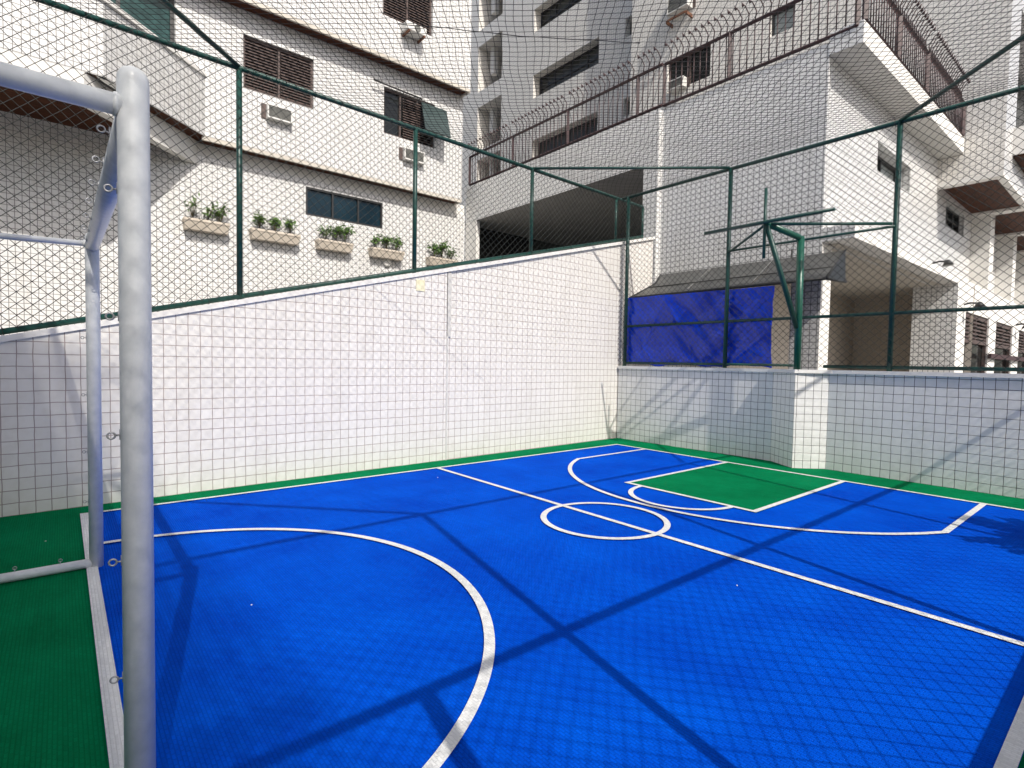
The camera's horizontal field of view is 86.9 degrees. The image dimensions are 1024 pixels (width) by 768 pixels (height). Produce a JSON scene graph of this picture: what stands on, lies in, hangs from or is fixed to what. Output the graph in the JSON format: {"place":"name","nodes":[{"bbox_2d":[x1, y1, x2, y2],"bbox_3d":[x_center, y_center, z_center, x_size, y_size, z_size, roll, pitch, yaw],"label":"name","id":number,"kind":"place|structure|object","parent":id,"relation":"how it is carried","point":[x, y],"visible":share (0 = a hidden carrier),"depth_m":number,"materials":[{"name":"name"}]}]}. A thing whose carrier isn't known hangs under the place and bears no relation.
{"place":"outdoors","nodes":[
{"label":"outdoors","id":0,"kind":"place"},
{"bbox_2d":[0,438,1023,767],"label":"court floor","id":1,"kind":"structure","parent":0,"point":[50,706],"depth_m":2.63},
{"bbox_2d":[0,61,155,767],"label":"goal frame","id":2,"kind":"object","parent":1,"relation":"on","point":[123,184],"visible":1,"depth_m":1.41,"materials":[{"name":"grey paint"}]},
{"bbox_2d":[80,445,1023,767],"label":"playing surface","id":3,"kind":"object","parent":1,"relation":"on","point":[292,649],"visible":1,"depth_m":2.68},
{"bbox_2d":[80,444,1023,767],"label":"court markings","id":4,"kind":"object","parent":3,"relation":"on","point":[1010,752],"visible":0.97,"depth_m":2.85,"materials":[{"name":"white paint"}]},
{"bbox_2d":[628,463,843,512],"bbox_3d":[2.507,1.094,6.020,2.130,0.001,1.460,-1,3,-40],"label":"key area","id":5,"kind":"object","parent":3,"relation":"on","point":[747,487],"visible":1,"depth_m":5.91,"materials":[{"name":"green paint"}]},
{"bbox_2d":[465,19,1023,373],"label":"terrace building","id":6,"kind":"structure","parent":0,"point":[846,72],"depth_m":10.67,"materials":[{"name":"paint"}]},
{"bbox_2d":[468,46,662,185],"bbox_3d":[0.821,-6.144,13.030,0.161,1.186,6.522,-1,3,-40],"label":"terrace railing","id":7,"kind":"object","parent":6,"relation":"on","point":[643,73],"visible":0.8,"depth_m":12.43,"materials":[{"name":"brown metal"}]},
{"bbox_2d":[629,249,846,297],"bbox_3d":[3.517,-1.767,8.872,1.471,0.652,3.604,-1,3,-40],"label":"awning","id":8,"kind":"object","parent":6,"relation":"attached to","point":[737,275],"visible":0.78,"depth_m":8.51,"materials":[{"name":"black fabric"}]},
{"bbox_2d":[459,0,1023,260],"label":"apartment tower","id":9,"kind":"structure","parent":6,"relation":"on","point":[518,55],"depth_m":17.71,"materials":[{"name":"paint"}]},
{"bbox_2d":[541,0,581,27],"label":"window","id":10,"kind":"structure","parent":9,"relation":"in","point":[545,19],"depth_m":23.17,"materials":[{"name":"black glass"}]},
{"bbox_2d":[538,118,596,156],"bbox_3d":[2.410,-10.176,22.707,0.080,0.973,3.788,-1,3,-40],"label":"window","id":11,"kind":"structure","parent":9,"relation":"in","point":[549,147],"depth_m":22.63,"materials":[{"name":"black glass"}]},
{"bbox_2d":[539,44,598,94],"bbox_3d":[2.459,-12.991,22.593,0.080,1.002,3.788,-1,3,-40],"label":"window","id":12,"kind":"structure","parent":9,"relation":"in","point":[574,72],"depth_m":22.57,"materials":[{"name":"black glass"}]},
{"bbox_2d":[667,75,689,93],"bbox_3d":[5.351,-9.649,17.388,0.279,0.310,0.668,-1,3,-40],"label":"air conditioner","id":13,"kind":"object","parent":9,"relation":"attached to","point":[684,78],"visible":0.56,"depth_m":17.31,"materials":[{"name":"white plastic"}]},
{"bbox_2d":[666,0,695,27],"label":"air conditioner","id":14,"kind":"object","parent":9,"relation":"attached to","point":[673,8],"visible":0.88,"depth_m":17.22,"materials":[{"name":"white plastic"}]},
{"bbox_2d":[669,45,710,83],"bbox_3d":[5.734,-10.080,17.359,0.080,1.046,1.545,-1,3,-40],"label":"window","id":15,"kind":"structure","parent":9,"relation":"in","point":[697,54],"depth_m":17.26,"materials":[{"name":"black glass"}]},
{"bbox_2d":[772,5,794,35],"bbox_3d":[7.617,-10.123,15.097,0.080,0.674,0.664,-1,3,-40],"label":"window","id":16,"kind":"structure","parent":9,"relation":"in","point":[782,22],"depth_m":15.15,"materials":[{"name":"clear glass"}]},
{"bbox_2d":[662,0,861,106],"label":"terrace railing","id":17,"kind":"object","parent":6,"relation":"on","point":[761,64],"visible":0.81,"depth_m":9.40,"materials":[{"name":"brown metal"}]},
{"bbox_2d":[877,156,894,181],"bbox_3d":[7.255,-4.189,10.694,1.997,0.518,0.080,-1,3,-40],"label":"window","id":18,"kind":"structure","parent":6,"relation":"in","point":[892,170],"depth_m":10.95,"materials":[{"name":"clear glass"}]},
{"bbox_2d":[862,0,970,135],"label":"terrace railing","id":19,"kind":"object","parent":6,"relation":"on","point":[900,28],"visible":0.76,"depth_m":9.78,"materials":[{"name":"brown metal"}]},
{"bbox_2d":[933,259,953,266],"bbox_3d":[9.767,-2.736,12.252,0.226,0.156,0.406,-1,3,-40],"label":"wall lamp","id":20,"kind":"object","parent":6,"relation":"attached to","point":[945,264],"visible":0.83,"depth_m":12.16,"materials":[{"name":"black plastic"}]},
{"bbox_2d":[945,206,958,231],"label":"window","id":21,"kind":"structure","parent":6,"relation":"in","point":[951,216],"depth_m":13.89,"materials":[{"name":"black glass"}]},
{"bbox_2d":[964,302,985,306],"bbox_3d":[10.661,-1.821,12.458,0.234,0.157,0.410,-1,3,-40],"label":"wall lamp","id":22,"kind":"object","parent":6,"relation":"attached to","point":[978,304],"visible":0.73,"depth_m":12.36,"materials":[{"name":"black plastic"}]},
{"bbox_2d":[963,312,987,372],"bbox_3d":[11.717,-0.421,13.791,2.728,2.635,0.112,-1,3,-40],"label":"door","id":23,"kind":"structure","parent":6,"relation":"in","point":[976,323],"depth_m":14.13,"materials":[{"name":"brown wood"}]},
{"bbox_2d":[994,322,1010,373],"bbox_3d":[14.530,-0.463,16.133,2.618,2.628,0.112,-1,3,-40],"label":"door","id":24,"kind":"structure","parent":6,"relation":"in","point":[1000,331],"depth_m":16.29,"materials":[{"name":"brown wood"}]},
{"bbox_2d":[1017,331,1023,373],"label":"door","id":25,"kind":"structure","parent":6,"relation":"in","point":[1020,344],"depth_m":18.46,"materials":[{"name":"brown wood"}]},
{"label":"ground","id":26,"kind":"structure","parent":0,"visible":0},
{"bbox_2d":[0,0,471,335],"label":"apartment building","id":27,"kind":"structure","parent":26,"relation":"on","point":[228,31],"depth_m":11.55,"materials":[{"name":"paint"}]},
{"bbox_2d":[96,76,115,90],"bbox_3d":[-6.635,-4.920,8.834,0.312,0.200,0.220,-1,3,-40],"label":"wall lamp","id":28,"kind":"object","parent":27,"relation":"attached to","point":[104,82],"visible":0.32,"depth_m":8.85,"materials":[{"name":"grey metal"}]},
{"bbox_2d":[110,0,173,41],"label":"window","id":29,"kind":"structure","parent":27,"relation":"in","point":[164,15],"depth_m":10.47,"materials":[{"name":"teal glass"}]},
{"bbox_2d":[182,216,229,235],"bbox_3d":[-6.385,-3.292,11.287,0.840,0.222,0.269,-1,3,-40],"label":"planter box","id":30,"kind":"object","parent":27,"relation":"attached to","point":[221,230],"visible":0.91,"depth_m":11.20,"materials":[{"name":"concrete"}]},
{"bbox_2d":[183,193,201,217],"bbox_3d":[-6.551,-3.651,11.072,0.332,0.529,0.353,0,2,-17],"label":"leafy plant","id":31,"kind":"object","parent":30,"relation":"on","point":[194,200],"visible":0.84,"depth_m":11.07,"materials":[{"name":"green plant"}]},
{"bbox_2d":[200,202,218,219],"bbox_3d":[-6.314,-3.613,11.288,0.345,0.442,0.325,1,2,2],"label":"leafy plant","id":32,"kind":"object","parent":30,"relation":"on","point":[208,210],"visible":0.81,"depth_m":11.28,"materials":[{"name":"green plant"}]},
{"bbox_2d":[206,201,229,221],"bbox_3d":[-6.186,-3.629,11.458,0.511,0.465,0.315,1,2,-2],"label":"leafy plant","id":33,"kind":"object","parent":30,"relation":"on","point":[218,214],"visible":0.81,"depth_m":11.43,"materials":[{"name":"green plant"}]},
{"bbox_2d":[248,227,300,245],"bbox_3d":[-5.332,-3.309,12.164,1.050,0.222,0.269,-1,3,-40],"label":"planter box","id":34,"kind":"object","parent":27,"relation":"attached to","point":[267,234],"visible":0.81,"depth_m":12.07,"materials":[{"name":"concrete"}]},
{"bbox_2d":[252,210,267,227],"bbox_3d":[-5.569,-3.609,11.924,0.368,0.408,0.477,1,2,0],"label":"leafy plant","id":35,"kind":"object","parent":34,"relation":"on","point":[261,220],"visible":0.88,"depth_m":11.89,"materials":[{"name":"green plant"}]},
{"bbox_2d":[268,216,281,230],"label":"leafy plant","id":36,"kind":"object","parent":34,"relation":"on","point":[274,220],"visible":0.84,"depth_m":12.12,"materials":[{"name":"green plant"}]},
{"bbox_2d":[283,217,297,232],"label":"leafy plant","id":37,"kind":"object","parent":34,"relation":"on","point":[290,225],"visible":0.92,"depth_m":12.33,"materials":[{"name":"green plant"}]},
{"bbox_2d":[261,103,292,125],"bbox_3d":[-5.126,-5.904,11.803,0.624,0.310,0.149,-1,3,-40],"label":"air conditioner","id":38,"kind":"object","parent":27,"relation":"attached to","point":[271,113],"visible":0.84,"depth_m":11.78,"materials":[{"name":"white plastic"}]},
{"bbox_2d":[243,35,312,108],"bbox_3d":[-5.162,-6.839,11.948,1.480,1.109,0.084,-1,3,-40],"label":"window","id":39,"kind":"structure","parent":27,"relation":"in","point":[260,66],"depth_m":11.92,"materials":[{"name":"brown wood"}]},
{"bbox_2d":[315,238,353,253],"bbox_3d":[-4.282,-3.326,13.038,0.860,0.222,0.269,-1,3,-40],"label":"planter box","id":40,"kind":"object","parent":27,"relation":"attached to","point":[331,247],"visible":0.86,"depth_m":12.93,"materials":[{"name":"concrete"}]},
{"bbox_2d":[317,225,334,238],"bbox_3d":[-4.446,-3.617,12.854,0.450,0.389,0.277,1,2,5],"label":"leafy plant","id":41,"kind":"object","parent":40,"relation":"on","point":[326,231],"visible":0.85,"depth_m":12.86,"materials":[{"name":"green plant"}]},
{"bbox_2d":[329,223,347,240],"bbox_3d":[-4.239,-3.663,13.037,0.523,0.472,0.403,2,3,23],"label":"leafy plant","id":42,"kind":"object","parent":40,"relation":"on","point":[338,230],"visible":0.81,"depth_m":12.99,"materials":[{"name":"green plant"}]},
{"bbox_2d":[339,224,355,241],"bbox_3d":[-4.064,-3.674,13.186,0.475,0.489,0.365,2,2,16],"label":"leafy plant","id":43,"kind":"object","parent":40,"relation":"on","point":[346,233],"visible":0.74,"depth_m":13.15,"materials":[{"name":"green plant"}]},
{"bbox_2d":[306,187,382,228],"bbox_3d":[-4.123,-4.326,13.359,1.960,0.658,0.080,-1,3,-40],"label":"window","id":44,"kind":"structure","parent":27,"relation":"in","point":[348,207],"depth_m":13.33,"materials":[{"name":"blue glass"}]},
{"bbox_2d":[368,247,404,260],"bbox_3d":[-3.229,-3.344,13.916,0.900,0.222,0.269,-1,3,-40],"label":"planter box","id":45,"kind":"object","parent":27,"relation":"attached to","point":[385,255],"visible":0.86,"depth_m":13.81,"materials":[{"name":"concrete"}]},
{"bbox_2d":[370,234,380,246],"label":"leafy plant","id":46,"kind":"object","parent":45,"relation":"on","point":[375,241],"visible":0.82,"depth_m":13.63,"materials":[{"name":"green plant"}]},
{"bbox_2d":[381,234,392,248],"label":"leafy plant","id":47,"kind":"object","parent":45,"relation":"on","point":[386,240],"visible":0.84,"depth_m":13.88,"materials":[{"name":"green plant"}]},
{"bbox_2d":[388,235,402,249],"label":"leafy plant","id":48,"kind":"object","parent":45,"relation":"on","point":[397,244],"visible":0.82,"depth_m":14.05,"materials":[{"name":"green plant"}]},
{"bbox_2d":[383,259,390,266],"bbox_3d":[-3.246,-3.159,14.037,0.220,0.220,0.076,-1,3,-40],"label":"bulkhead lamp","id":49,"kind":"object","parent":27,"relation":"attached to","point":[386,263],"visible":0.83,"depth_m":14.01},
{"bbox_2d":[383,0,430,35],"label":"window","id":50,"kind":"structure","parent":27,"relation":"in","point":[392,3],"depth_m":13.50,"materials":[{"name":"brown wood"}]},
{"bbox_2d":[399,147,424,165],"bbox_3d":[-2.571,-5.887,13.935,0.685,0.310,0.149,-1,3,-40],"label":"air conditioner","id":51,"kind":"object","parent":27,"relation":"attached to","point":[406,156],"visible":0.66,"depth_m":13.85,"materials":[{"name":"white plastic"}]},
{"bbox_2d":[374,80,450,147],"bbox_3d":[-2.527,-6.843,13.776,2.125,1.140,0.670,-1,3,-40],"label":"window","id":52,"kind":"structure","parent":27,"relation":"in","point":[442,128],"depth_m":13.98,"materials":[{"name":"brown wood"}]},
{"bbox_2d":[401,20,426,42],"bbox_3d":[-2.414,-8.656,13.296,0.559,0.245,0.339,-1,3,-40],"label":"air conditioner","id":53,"kind":"object","parent":27,"relation":"attached to","point":[414,31],"visible":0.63,"depth_m":13.20,"materials":[{"name":"white plastic"}]},
{"bbox_2d":[425,256,457,267],"bbox_3d":[-1.940,-3.365,14.989,0.900,0.222,0.269,-1,3,-40],"label":"planter box","id":54,"kind":"object","parent":27,"relation":"attached to","point":[433,261],"visible":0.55,"depth_m":14.79,"materials":[{"name":"concrete"}]},
{"bbox_2d":[427,242,440,256],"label":"leafy plant","id":55,"kind":"object","parent":54,"relation":"on","point":[433,247],"visible":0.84,"depth_m":14.78,"materials":[{"name":"green plant"}]},
{"bbox_2d":[436,241,450,257],"bbox_3d":[-1.936,-3.733,14.946,0.409,0.540,0.532,-1,3,-38],"label":"leafy plant","id":56,"kind":"object","parent":54,"relation":"on","point":[443,246],"visible":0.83,"depth_m":14.89,"materials":[{"name":"green plant"}]},
{"bbox_2d":[446,248,459,258],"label":"leafy plant","id":57,"kind":"object","parent":54,"relation":"on","point":[450,254],"visible":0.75,"depth_m":15.14,"materials":[{"name":"green plant"}]},
{"bbox_2d":[0,236,654,516],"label":"tiled wall","id":58,"kind":"structure","parent":26,"relation":"on","point":[501,356],"depth_m":6.13,"materials":[{"name":"white tile"}]},
{"bbox_2d":[0,0,729,335],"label":"chain link fence","id":59,"kind":"object","parent":58,"relation":"on","point":[231,63],"visible":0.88,"depth_m":5.42,"materials":[{"name":"metal"}]},
{"bbox_2d":[51,0,1023,197],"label":"overhead net","id":60,"kind":"object","parent":59,"relation":"attached to","point":[577,90],"visible":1,"depth_m":5.14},
{"bbox_2d":[416,279,424,291],"bbox_3d":[-1.143,-1.230,6.748,0.123,0.137,0.010,-1,3,-40],"label":"paper note","id":61,"kind":"object","parent":58,"relation":"attached to","point":[420,285],"visible":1,"depth_m":6.75,"materials":[{"name":"beige paper"}]},
{"bbox_2d":[617,366,1023,498],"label":"tiled wall","id":62,"kind":"structure","parent":26,"relation":"on","point":[962,431],"depth_m":6.72,"materials":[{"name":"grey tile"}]},
{"bbox_2d":[704,188,892,369],"bbox_3d":[3.452,-1.278,6.842,0.934,2.223,2.033,-1,3,-40],"label":"basketball frame","id":63,"kind":"object","parent":62,"relation":"on","point":[767,226],"visible":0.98,"depth_m":6.77,"materials":[{"name":"green paint"}]},
{"bbox_2d":[618,34,1023,371],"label":"chain link fence","id":64,"kind":"object","parent":62,"relation":"on","point":[893,312],"visible":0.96,"depth_m":6.60,"materials":[{"name":"metal"}]},
{"bbox_2d":[626,285,774,367],"bbox_3d":[2.810,-0.856,8.486,0.111,1.185,2.560,-1,3,-41],"label":"tarpaulin","id":65,"kind":"object","parent":64,"relation":"hanging from","point":[757,328],"visible":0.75,"depth_m":8.36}
]}

